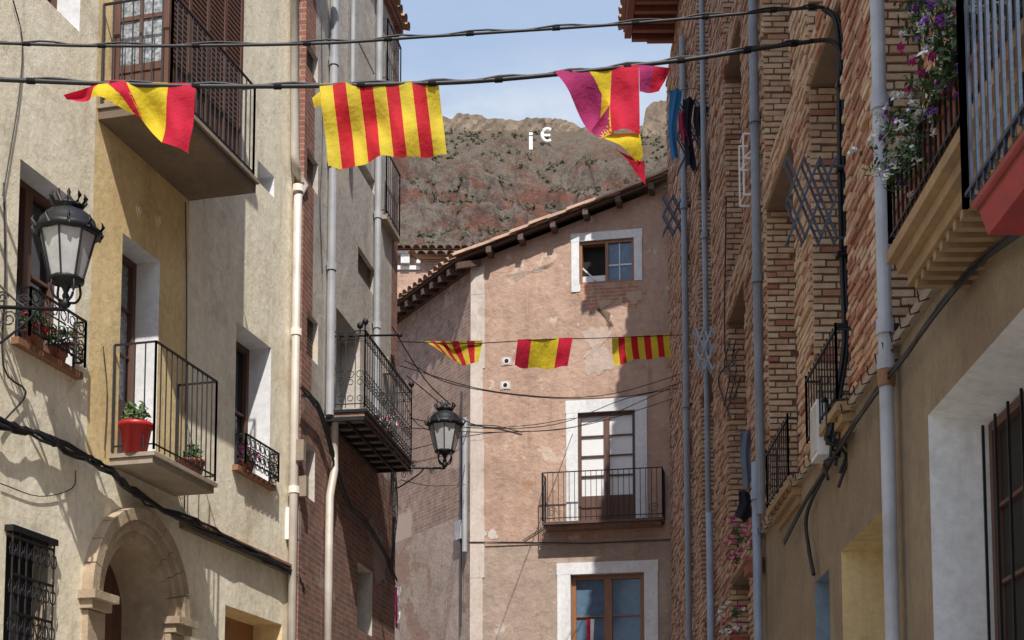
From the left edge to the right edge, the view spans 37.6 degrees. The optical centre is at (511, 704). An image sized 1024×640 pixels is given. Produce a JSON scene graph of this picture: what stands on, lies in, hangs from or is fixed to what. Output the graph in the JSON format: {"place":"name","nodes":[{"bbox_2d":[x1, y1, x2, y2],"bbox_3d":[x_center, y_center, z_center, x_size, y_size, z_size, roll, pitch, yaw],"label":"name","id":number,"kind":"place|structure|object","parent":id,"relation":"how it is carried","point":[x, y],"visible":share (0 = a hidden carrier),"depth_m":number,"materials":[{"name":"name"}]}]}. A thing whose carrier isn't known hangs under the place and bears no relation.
{"place":"outdoors","nodes":[
{"label":"outdoors","id":0,"kind":"place"},
{"bbox_2d":[398,130,666,247],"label":"hill","id":1,"kind":"structure","parent":0,"point":[419,211],"depth_m":142.04,"materials":[{"name":"stone"}]},
{"bbox_2d":[398,127,666,246],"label":"hillside shrubs","id":2,"kind":"object","parent":1,"relation":"on","point":[461,177],"visible":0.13,"depth_m":141.84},
{"bbox_2d":[529,127,551,149],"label":"hilltop letter sign","id":3,"kind":"object","parent":1,"relation":"on","point":[543,135],"visible":1,"depth_m":148.80,"materials":[{"name":"white"}]},
{"bbox_2d":[442,113,642,131],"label":"rock ridge","id":4,"kind":"structure","parent":1,"relation":"on","point":[461,121],"depth_m":152.77,"materials":[{"name":"stone"}]},
{"bbox_2d":[642,100,666,135],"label":"ruined tower","id":5,"kind":"structure","parent":1,"relation":"on","point":[654,123],"depth_m":151.62,"materials":[{"name":"stone"}]},
{"bbox_2d":[399,0,671,127],"label":"sky","id":6,"kind":"structure","parent":0,"point":[537,52],"materials":[{"name":"blue"}]},
{"bbox_3d":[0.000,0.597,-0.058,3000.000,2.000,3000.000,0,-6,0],"label":"ground","id":7,"kind":"structure","parent":0,"visible":0},
{"bbox_2d":[0,0,293,639],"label":"walls","id":8,"kind":"structure","parent":7,"relation":"on","point":[239,265],"depth_m":14.32,"materials":[{"name":"beige paint"}]},
{"bbox_2d":[4,524,58,639],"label":"iron window grille","id":9,"kind":"object","parent":8,"relation":"attached to","point":[27,536],"visible":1,"depth_m":12.03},
{"bbox_2d":[15,179,53,353],"bbox_3d":[-4.081,-3.621,12.549,0.065,1.488,0.862,-1,-6,15],"label":"window","id":10,"kind":"structure","parent":8,"relation":"attached to","point":[31,270],"depth_m":12.62,"materials":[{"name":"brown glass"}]},
{"bbox_2d":[11,336,82,379],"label":"sill","id":11,"kind":"structure","parent":8,"relation":"attached to","point":[24,345],"depth_m":12.34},
{"bbox_2d":[20,310,50,348],"bbox_3d":[-3.888,-3.066,12.249,0.296,0.334,0.265,0,-6,0],"label":"potted plant","id":12,"kind":"object","parent":11,"relation":"on","point":[33,339],"visible":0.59,"depth_m":12.19,"materials":[{"name":"green plant"}]},
{"bbox_2d":[16,286,86,367],"bbox_3d":[-3.798,-3.108,12.423,0.132,0.408,0.852,-1,-6,15],"label":"window railing","id":13,"kind":"object","parent":11,"relation":"on","point":[75,325],"depth_m":12.39,"materials":[{"name":"metal"}]},
{"bbox_2d":[44,321,74,361],"bbox_3d":[-3.810,-3.032,12.568,0.276,0.327,0.269,0,-6,0],"label":"potted plant","id":14,"kind":"object","parent":11,"relation":"on","point":[61,355],"visible":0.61,"depth_m":12.54,"materials":[{"name":"green plant"}]},
{"bbox_2d":[0,188,104,343],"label":"street lamp","id":15,"kind":"object","parent":8,"relation":"attached to","point":[66,230],"visible":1,"depth_m":11.63,"materials":[{"name":"metal"}]},
{"bbox_2d":[104,564,121,639],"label":"entrance door","id":16,"kind":"structure","parent":8,"relation":"attached to","point":[113,619],"depth_m":14.27,"materials":[{"name":"brown wood"}]},
{"bbox_2d":[117,254,136,452],"bbox_3d":[-3.725,-3.221,14.018,0.055,2.091,0.693,-1,-6,15],"label":"window","id":17,"kind":"structure","parent":8,"relation":"attached to","point":[128,302],"depth_m":14.30,"materials":[{"name":"wood"}]},
{"bbox_2d":[77,508,198,639],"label":"stone portal","id":18,"kind":"object","parent":8,"relation":"attached to","point":[148,532],"visible":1,"depth_m":13.62,"materials":[{"name":"stone"}]},
{"bbox_2d":[0,0,304,592],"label":"facade cable bundle","id":19,"kind":"object","parent":8,"relation":"attached to","point":[13,427],"visible":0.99,"depth_m":13.19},
{"bbox_2d":[109,340,217,495],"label":"balcony","id":20,"kind":"structure","parent":8,"relation":"attached to","point":[164,473],"depth_m":13.73,"materials":[{"name":"concrete"}]},
{"bbox_2d":[118,400,152,452],"bbox_3d":[-3.358,-2.473,13.412,0.314,0.493,0.306,0,-6,0],"label":"potted plant","id":21,"kind":"object","parent":20,"relation":"on","point":[135,429],"visible":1,"depth_m":13.31,"materials":[{"name":"green plant"}]},
{"bbox_2d":[178,444,204,474],"bbox_3d":[-3.065,-2.321,14.378,0.269,0.376,0.262,0,-6,0],"label":"potted plant","id":22,"kind":"object","parent":20,"relation":"on","point":[193,460],"visible":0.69,"depth_m":14.31,"materials":[{"name":"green plant"}]},
{"bbox_2d":[97,0,259,200],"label":"balcony","id":23,"kind":"object","parent":8,"relation":"attached to","point":[210,165],"visible":0.71,"depth_m":14.07,"materials":[{"name":"concrete"}]},
{"bbox_2d":[100,0,255,174],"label":"gallery railing","id":24,"kind":"object","parent":23,"relation":"on","point":[252,170],"visible":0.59,"depth_m":13.74,"materials":[{"name":"metal"}]},
{"bbox_2d":[234,341,248,465],"bbox_3d":[-3.097,-3.254,16.435,0.065,1.561,0.886,-1,-6,15],"label":"window","id":25,"kind":"structure","parent":8,"relation":"attached to","point":[242,389],"depth_m":16.80,"materials":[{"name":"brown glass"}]},
{"bbox_2d":[179,517,304,574],"bbox_3d":[-2.825,-1.635,16.007,0.110,0.100,2.917,-1,-6,15],"label":"string course","id":26,"kind":"object","parent":8,"relation":"attached to","point":[190,529],"visible":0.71,"depth_m":15.39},
{"bbox_2d":[232,464,275,490],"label":"sill","id":27,"kind":"structure","parent":8,"relation":"attached to","point":[252,476],"depth_m":16.19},
{"bbox_2d":[238,445,259,471],"bbox_3d":[-2.827,-2.644,16.144,0.230,0.298,0.244,0,-6,0],"label":"potted plant","id":28,"kind":"object","parent":27,"relation":"on","point":[248,467],"visible":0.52,"depth_m":16.09,"materials":[{"name":"green plant"}]},
{"bbox_2d":[235,433,279,482],"bbox_3d":[-2.756,-2.663,16.287,0.132,0.335,0.876,-1,-6,15],"label":"window railing","id":29,"kind":"object","parent":27,"relation":"on","point":[269,470],"depth_m":16.19,"materials":[{"name":"metal"}]},
{"bbox_2d":[285,507,300,540],"bbox_3d":[-2.504,-2.058,17.210,0.112,0.370,0.200,-1,-6,15],"label":"meter box","id":30,"kind":"object","parent":8,"relation":"attached to","point":[287,525],"visible":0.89,"depth_m":17.13,"materials":[{"name":"white metal"}]},
{"bbox_2d":[0,38,813,89],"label":"overhead cable","id":31,"kind":"object","parent":8,"relation":"attached to","point":[369,83],"visible":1,"depth_m":11.62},
{"bbox_2d":[64,80,195,153],"bbox_3d":[-2.871,-4.425,11.277,0.972,0.581,0.187,1,-6,-11],"label":"spanish flag","id":32,"kind":"object","parent":31,"relation":"hanging from","point":[165,115],"visible":1,"depth_m":11.32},
{"bbox_2d":[312,81,446,168],"bbox_3d":[-1.016,-4.463,11.557,1.038,0.766,0.205,1,-6,-7],"label":"aragon flag","id":33,"kind":"object","parent":31,"relation":"hanging from","point":[364,126],"visible":1,"depth_m":11.58,"materials":[{"name":"fabric"}]},
{"bbox_2d":[554,65,669,184],"bbox_3d":[0.794,-4.594,11.819,0.939,0.953,0.217,0,-6,-3],"label":"twisted flag","id":34,"kind":"object","parent":31,"relation":"hanging from","point":[603,111],"visible":1,"depth_m":11.84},
{"bbox_2d":[0,4,824,47],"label":"overhead cable","id":35,"kind":"object","parent":8,"relation":"attached to","point":[554,27],"visible":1,"depth_m":11.65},
{"bbox_2d":[294,0,398,639],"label":"walls","id":36,"kind":"structure","parent":7,"relation":"on","point":[363,599],"depth_m":19.36,"materials":[{"name":"paint"}]},
{"bbox_2d":[287,0,307,639],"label":"drainpipe","id":37,"kind":"object","parent":36,"relation":"attached to","point":[299,189],"visible":1,"depth_m":17.31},
{"bbox_2d":[324,422,337,639],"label":"drainpipe","id":38,"kind":"object","parent":36,"relation":"attached to","point":[328,566],"visible":0.84,"depth_m":18.15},
{"bbox_2d":[326,0,338,415],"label":"drainpipe","id":39,"kind":"object","parent":36,"relation":"attached to","point":[331,265],"visible":0.79,"depth_m":18.45,"materials":[{"name":"metal"}]},
{"bbox_2d":[307,49,369,357],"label":"windows","id":40,"kind":"structure","parent":36,"relation":"attached to","point":[364,271],"depth_m":18.12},
{"bbox_2d":[296,356,393,497],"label":"facade clutter boxes","id":41,"kind":"object","parent":36,"relation":"attached to","point":[301,457],"visible":0.62,"depth_m":17.20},
{"bbox_2d":[300,13,397,584],"bbox_3d":[-2.044,-5.106,19.578,0.068,6.401,4.752,-1,-6,9],"label":"facade cable bundle","id":42,"kind":"object","parent":36,"relation":"attached to","point":[314,403],"visible":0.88,"depth_m":19.38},
{"bbox_2d":[350,0,355,81],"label":"drainpipe","id":43,"kind":"object","parent":36,"relation":"attached to","point":[353,22],"visible":0.48,"depth_m":19.64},
{"bbox_2d":[335,322,401,336],"bbox_3d":[-1.806,-4.641,18.669,0.879,0.215,0.083,1,-6,-10],"label":"flag pole","id":44,"kind":"object","parent":36,"relation":"attached to","point":[360,325],"visible":0.88,"depth_m":18.66,"materials":[{"name":"metal"}]},
{"bbox_2d":[324,318,413,472],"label":"balcony","id":45,"kind":"structure","parent":36,"relation":"attached to","point":[363,433],"depth_m":19.21,"materials":[{"name":"metal"}]},
{"bbox_2d":[372,0,382,415],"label":"drainpipe","id":46,"kind":"object","parent":36,"relation":"attached to","point":[377,217],"visible":0.65,"depth_m":20.80,"materials":[{"name":"metal"}]},
{"bbox_2d":[381,18,400,241],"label":"iron balcony","id":47,"kind":"structure","parent":36,"relation":"attached to","point":[390,227],"depth_m":21.68,"materials":[{"name":"metal"}]},
{"bbox_2d":[384,0,409,33],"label":"roof","id":48,"kind":"structure","parent":36,"relation":"on","point":[399,17],"depth_m":22.25,"materials":[{"name":"tile"}]},
{"bbox_2d":[395,587,400,629],"bbox_3d":[-1.693,-1.413,22.167,0.106,0.652,0.052,0,-6,-4],"label":"pennant","id":49,"kind":"object","parent":36,"relation":"attached to","point":[397,605],"visible":0.92,"depth_m":22.18,"materials":[{"name":"white fabric"}]},
{"bbox_2d":[392,400,465,491],"bbox_3d":[-1.252,-3.674,21.277,1.365,1.111,0.567,-4,-7,36],"label":"street lamp","id":50,"kind":"object","parent":36,"relation":"attached to","point":[445,424],"visible":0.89,"depth_m":20.94,"materials":[{"name":"metal"}]},
{"bbox_2d":[397,256,419,295],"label":"walls","id":51,"kind":"structure","parent":7,"relation":"on","point":[406,279],"depth_m":43.38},
{"bbox_2d":[397,250,457,269],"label":"cornice","id":52,"kind":"structure","parent":51,"relation":"attached to","point":[405,259],"depth_m":43.24,"materials":[{"name":"white paint"}]},
{"bbox_2d":[398,244,473,249],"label":"roof","id":53,"kind":"structure","parent":51,"relation":"on","point":[431,247],"depth_m":43.26,"materials":[{"name":"tile"}]},
{"bbox_2d":[408,250,453,277],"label":"background house","id":54,"kind":"structure","parent":7,"relation":"on","point":[430,259],"depth_m":39.29,"materials":[{"name":"brick"}]},
{"bbox_2d":[395,186,672,639],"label":"walls","id":55,"kind":"structure","parent":7,"relation":"on","point":[519,592],"depth_m":28.46,"materials":[{"name":"paint"}]},
{"bbox_2d":[460,391,461,626],"bbox_3d":[-0.975,-3.748,28.736,0.040,4.582,0.038,0,-6,0],"label":"wall conduit","id":56,"kind":"object","parent":55,"relation":"attached to","point":[461,513],"depth_m":28.72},
{"bbox_2d":[462,417,467,551],"bbox_3d":[-0.894,-4.180,28.573,0.100,2.599,0.095,0,-6,0],"label":"drainpipe","id":57,"kind":"object","parent":55,"relation":"attached to","point":[464,491],"visible":0.91,"depth_m":28.54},
{"bbox_2d":[500,357,511,389],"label":"round vents","id":58,"kind":"object","parent":55,"relation":"attached to","point":[506,384],"visible":1,"depth_m":28.59,"materials":[{"name":"white paint"}]},
{"bbox_2d":[397,176,666,323],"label":"roof","id":59,"kind":"structure","parent":55,"relation":"on","point":[439,281],"depth_m":28.83,"materials":[{"name":"tile"}]},
{"bbox_2d":[397,167,667,301],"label":"roof tiles","id":60,"kind":"object","parent":55,"relation":"on","point":[663,172],"visible":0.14,"depth_m":28.44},
{"bbox_2d":[467,424,670,543],"bbox_3d":[1.113,-4.181,28.121,3.998,2.406,0.014,-1,-6,11],"label":"wall wire","id":61,"kind":"object","parent":55,"relation":"attached to","point":[567,542],"depth_m":28.05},
{"bbox_2d":[470,228,670,639],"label":"quoin and trim","id":62,"kind":"object","parent":55,"relation":"attached to","point":[566,571],"visible":0.9,"depth_m":28.22,"materials":[{"name":"white paint"}]},
{"bbox_2d":[484,249,656,538],"bbox_3d":[1.046,-5.844,28.320,3.445,5.433,0.003,-1,-6,11],"label":"bare brick patch","id":63,"kind":"object","parent":55,"relation":"attached to","point":[597,357],"visible":0.99,"depth_m":28.31,"materials":[{"name":"paint"}]},
{"bbox_2d":[542,466,664,531],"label":"balcony","id":64,"kind":"structure","parent":55,"relation":"attached to","point":[608,524],"depth_m":27.63,"materials":[{"name":"black metal"}]},
{"bbox_2d":[578,411,635,520],"bbox_3d":[1.779,-4.442,28.112,1.072,2.081,0.065,-1,-6,11],"label":"french window","id":65,"kind":"structure","parent":55,"relation":"attached to","point":[608,444],"depth_m":28.13,"materials":[{"name":"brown wood"}]},
{"bbox_2d":[580,238,633,283],"bbox_3d":[1.812,-8.374,28.533,1.039,0.837,0.170,-1,-6,11],"label":"attic window","id":66,"kind":"structure","parent":55,"relation":"attached to","point":[619,260],"depth_m":28.46,"materials":[{"name":"brown wood"}]},
{"bbox_2d":[572,574,644,639],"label":"balcony door","id":67,"kind":"structure","parent":55,"relation":"attached to","point":[612,606],"depth_m":27.95,"materials":[{"name":"blue glass"}]},
{"bbox_2d":[686,0,750,639],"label":"walls","id":68,"kind":"structure","parent":7,"relation":"on","point":[736,321],"depth_m":19.25,"materials":[{"name":"brick"}]},
{"bbox_2d":[405,360,674,398],"bbox_3d":[0.779,-5.321,24.183,0.190,1.454,6.909,-5,-8,43],"label":"overhead wire","id":69,"kind":"object","parent":68,"relation":"attached to","point":[531,396],"visible":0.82,"depth_m":23.75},
{"bbox_2d":[399,365,681,397],"bbox_3d":[0.715,-5.280,23.665,6.203,1.270,0.140,5,-7,-40],"label":"overhead wire","id":70,"kind":"object","parent":68,"relation":"attached to","point":[531,395],"visible":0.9,"depth_m":23.30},
{"bbox_2d":[408,388,676,428],"bbox_3d":[0.804,-4.875,24.140,0.191,2.066,6.872,-5,-8,43],"label":"overhead wire","id":71,"kind":"object","parent":68,"relation":"attached to","point":[552,424],"visible":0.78,"depth_m":24.06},
{"bbox_2d":[398,334,690,343],"bbox_3d":[0.673,-5.233,21.516,0.219,1.963,6.854,-4,-7,39],"label":"overhead wire","id":72,"kind":"object","parent":68,"relation":"attached to","point":[531,340],"visible":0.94,"depth_m":21.11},
{"bbox_2d":[425,340,482,365],"bbox_3d":[-0.769,-4.738,19.746,0.097,0.455,1.274,-4,-7,35],"label":"aragon flag","id":73,"kind":"object","parent":72,"relation":"attached to","point":[464,354],"visible":1,"depth_m":19.93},
{"bbox_2d":[515,337,572,368],"bbox_3d":[0.437,-5.028,21.386,0.109,0.764,1.371,-5,-7,39],"label":"spanish flag","id":74,"kind":"object","parent":72,"relation":"hanging from","point":[547,354],"visible":1,"depth_m":21.44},
{"bbox_2d":[612,335,670,364],"bbox_3d":[2.001,-5.504,23.211,1.442,0.782,0.128,5,-7,-42],"label":"aragon flag","id":75,"kind":"object","parent":72,"relation":"attached to","point":[626,350],"visible":1,"depth_m":23.17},
{"bbox_2d":[407,381,681,450],"bbox_3d":[0.764,-4.621,23.601,6.127,2.410,0.143,5,-7,-41],"label":"overhead wire","id":76,"kind":"object","parent":68,"relation":"attached to","point":[552,430],"visible":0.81,"depth_m":23.53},
{"bbox_2d":[618,0,679,43],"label":"wooden eave","id":77,"kind":"object","parent":68,"relation":"on","point":[657,33],"visible":0.66,"depth_m":26.32,"materials":[{"name":"red wood"}]},
{"bbox_2d":[662,194,689,237],"bbox_3d":[2.762,-8.126,24.988,0.522,0.664,0.212,0,-6,0],"label":"drying rack","id":78,"kind":"object","parent":68,"relation":"attached to","point":[673,217],"visible":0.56,"depth_m":24.92,"materials":[{"name":"metal"}]},
{"bbox_2d":[679,35,692,639],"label":"drainpipe","id":79,"kind":"object","parent":68,"relation":"attached to","point":[684,207],"visible":0.93,"depth_m":23.61,"materials":[{"name":"metal"}]},
{"bbox_2d":[676,98,709,175],"bbox_3d":[2.743,-8.507,22.514,0.551,1.131,0.210,0,-6,0],"label":"drying rack","id":80,"kind":"object","parent":68,"relation":"attached to","point":[693,139],"visible":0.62,"depth_m":22.47,"materials":[{"name":"metal"}]},
{"bbox_2d":[693,327,714,374],"bbox_3d":[2.686,-4.859,20.655,0.362,0.601,0.212,0,-6,0],"label":"drying rack","id":81,"kind":"object","parent":68,"relation":"attached to","point":[703,350],"visible":0.75,"depth_m":20.57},
{"bbox_2d":[666,86,749,432],"bbox_3d":[2.662,-6.152,19.730,0.732,6.610,4.708,0,-6,0],"label":"clothes line","id":82,"kind":"object","parent":68,"relation":"attached to","point":[687,89],"visible":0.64,"depth_m":22.38,"materials":[{"name":"metal"}]},
{"bbox_2d":[668,87,708,170],"bbox_3d":[2.638,-8.541,22.334,0.619,1.285,0.153,0,-6,0],"label":"hanging laundry","id":83,"kind":"object","parent":82,"relation":"hanging from","point":[684,117],"visible":0.88,"depth_m":22.35,"materials":[{"name":"blue fabric"}]},
{"bbox_2d":[734,430,751,521],"bbox_3d":[2.635,-2.586,17.015,0.238,1.049,0.148,0,-6,0],"label":"hanging laundry","id":84,"kind":"object","parent":82,"relation":"hanging from","point":[743,512],"visible":0.87,"depth_m":17.02,"materials":[{"name":"fabric"}]},
{"bbox_2d":[665,0,755,639],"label":"brickwork","id":85,"kind":"object","parent":68,"relation":"attached to","point":[718,134],"visible":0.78,"depth_m":20.50,"materials":[{"name":"brown brick"}]},
{"bbox_2d":[699,0,710,639],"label":"drainpipe","id":86,"kind":"object","parent":85,"relation":"attached to","point":[705,234],"visible":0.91,"depth_m":21.12,"materials":[{"name":"metal"}]},
{"bbox_2d":[706,512,713,639],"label":"drainpipe","id":87,"kind":"object","parent":85,"relation":"attached to","point":[710,571],"visible":1,"depth_m":20.45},
{"bbox_2d":[716,601,749,639],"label":"flower box","id":88,"kind":"object","parent":68,"relation":"attached to","point":[735,611],"visible":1,"depth_m":17.44,"materials":[{"name":"ceramic"}]},
{"bbox_2d":[738,133,750,206],"bbox_3d":[2.746,-6.048,17.008,0.313,0.729,0.320,0,-6,0],"label":"drying rack","id":89,"kind":"object","parent":68,"relation":"attached to","point":[742,146],"visible":0.36,"depth_m":16.96,"materials":[{"name":"white metal"}]},
{"bbox_2d":[762,0,1023,639],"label":"walls","id":90,"kind":"structure","parent":7,"relation":"on","point":[959,372],"depth_m":9.66,"materials":[{"name":"paint"}]},
{"bbox_2d":[722,515,764,577],"bbox_3d":[2.544,-1.712,16.271,0.502,0.627,0.367,0,-6,0],"label":"flower box","id":91,"kind":"object","parent":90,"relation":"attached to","point":[747,563],"visible":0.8,"depth_m":16.22,"materials":[{"name":"ceramic"}]},
{"bbox_2d":[750,461,762,639],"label":"drainpipe","id":92,"kind":"object","parent":90,"relation":"attached to","point":[757,582],"visible":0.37,"depth_m":16.00,"materials":[{"name":"metal"}]},
{"bbox_2d":[748,0,765,515],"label":"drainpipe","id":93,"kind":"object","parent":90,"relation":"attached to","point":[757,278],"visible":0.99,"depth_m":16.02,"materials":[{"name":"metal"}]},
{"bbox_2d":[795,303,798,473],"bbox_3d":[2.937,-3.150,14.863,0.065,2.172,1.192,0,-6,1],"label":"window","id":94,"kind":"structure","parent":90,"relation":"attached to","point":[797,355],"depth_m":15.44,"materials":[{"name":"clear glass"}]},
{"bbox_2d":[810,399,829,463],"bbox_3d":[2.557,-2.242,12.341,0.175,0.460,0.303,0,-6,0],"label":"meter box","id":95,"kind":"object","parent":90,"relation":"attached to","point":[819,450],"visible":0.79,"depth_m":12.23,"materials":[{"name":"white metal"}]},
{"bbox_2d":[804,6,850,575],"bbox_3d":[2.584,-3.377,12.516,0.367,4.445,1.922,0,-6,0],"label":"cable drop","id":96,"kind":"object","parent":90,"relation":"attached to","point":[830,439],"visible":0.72,"depth_m":11.96,"materials":[{"name":"metal"}]},
{"bbox_2d":[718,196,1021,544],"bbox_3d":[2.587,-4.275,13.646,0.048,5.368,12.519,0,-6,1],"label":"facade cable bundle","id":97,"kind":"object","parent":90,"relation":"attached to","point":[990,252],"visible":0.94,"depth_m":10.53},
{"bbox_2d":[748,0,1004,525],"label":"brickwork","id":98,"kind":"object","parent":90,"relation":"attached to","point":[795,125],"visible":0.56,"depth_m":13.29,"materials":[{"name":"beige brick"}]},
{"bbox_2d":[783,156,844,246],"bbox_3d":[2.401,-3.959,11.830,0.490,0.659,0.208,0,-6,0],"label":"drying rack","id":99,"kind":"object","parent":98,"relation":"attached to","point":[817,202],"visible":0.98,"depth_m":11.76,"materials":[{"name":"metal"}]},
{"bbox_2d":[870,0,899,639],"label":"drainpipe","id":100,"kind":"object","parent":90,"relation":"attached to","point":[885,323],"visible":0.85,"depth_m":10.04,"materials":[{"name":"metal"}]},
{"bbox_2d":[877,367,895,387],"bbox_3d":[2.506,-2.200,10.057,0.128,0.150,0.122,0,-6,0],"label":"rusty pipe joint","id":101,"kind":"object","parent":100,"relation":"attached to","point":[882,375],"visible":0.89,"depth_m":10.01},
{"bbox_2d":[757,0,1022,536],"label":"balcony railings","id":102,"kind":"object","parent":90,"relation":"attached to","point":[893,228],"visible":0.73,"depth_m":8.56,"materials":[{"name":"metal"}]},
{"bbox_2d":[847,90,942,235],"bbox_3d":[2.132,-3.041,8.134,0.591,0.712,0.833,0,-6,0],"label":"flower box","id":103,"kind":"object","parent":102,"relation":"attached to","point":[903,122],"visible":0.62,"depth_m":8.09,"materials":[{"name":"ceramic"}]},
{"bbox_2d":[893,0,983,152],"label":"flower box","id":104,"kind":"object","parent":102,"relation":"attached to","point":[927,16],"visible":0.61,"depth_m":7.56,"materials":[{"name":"ceramic"}]},
{"bbox_2d":[897,0,998,153],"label":"flower box","id":105,"kind":"object","parent":102,"relation":"attached to","point":[946,65],"visible":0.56,"depth_m":7.25,"materials":[{"name":"ceramic"}]},
{"bbox_2d":[964,0,1014,56],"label":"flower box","id":106,"kind":"object","parent":102,"relation":"attached to","point":[990,10],"visible":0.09,"depth_m":6.54,"materials":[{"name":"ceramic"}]},
{"bbox_2d":[956,0,1023,208],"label":"blue railing","id":107,"kind":"object","parent":102,"relation":"attached to","point":[965,102],"visible":0.91,"depth_m":6.04,"materials":[{"name":"metal"}]},
{"bbox_2d":[761,18,1023,538],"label":"balcony ledges","id":108,"kind":"object","parent":90,"relation":"attached to","point":[943,239],"visible":0.64,"depth_m":8.00,"materials":[{"name":"stone"}]},
{"bbox_2d":[972,130,1023,234],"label":"red flower trough","id":109,"kind":"object","parent":90,"relation":"attached to","point":[998,202],"visible":1,"depth_m":5.72,"materials":[{"name":"paint"}]},
{"bbox_2d":[988,391,1023,639],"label":"window","id":110,"kind":"structure","parent":90,"relation":"attached to","point":[1017,486],"depth_m":9.01,"materials":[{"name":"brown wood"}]},
{"bbox_2d":[981,388,1023,639],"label":"window bars","id":111,"kind":"object","parent":110,"relation":"attached to","point":[998,517],"depth_m":8.83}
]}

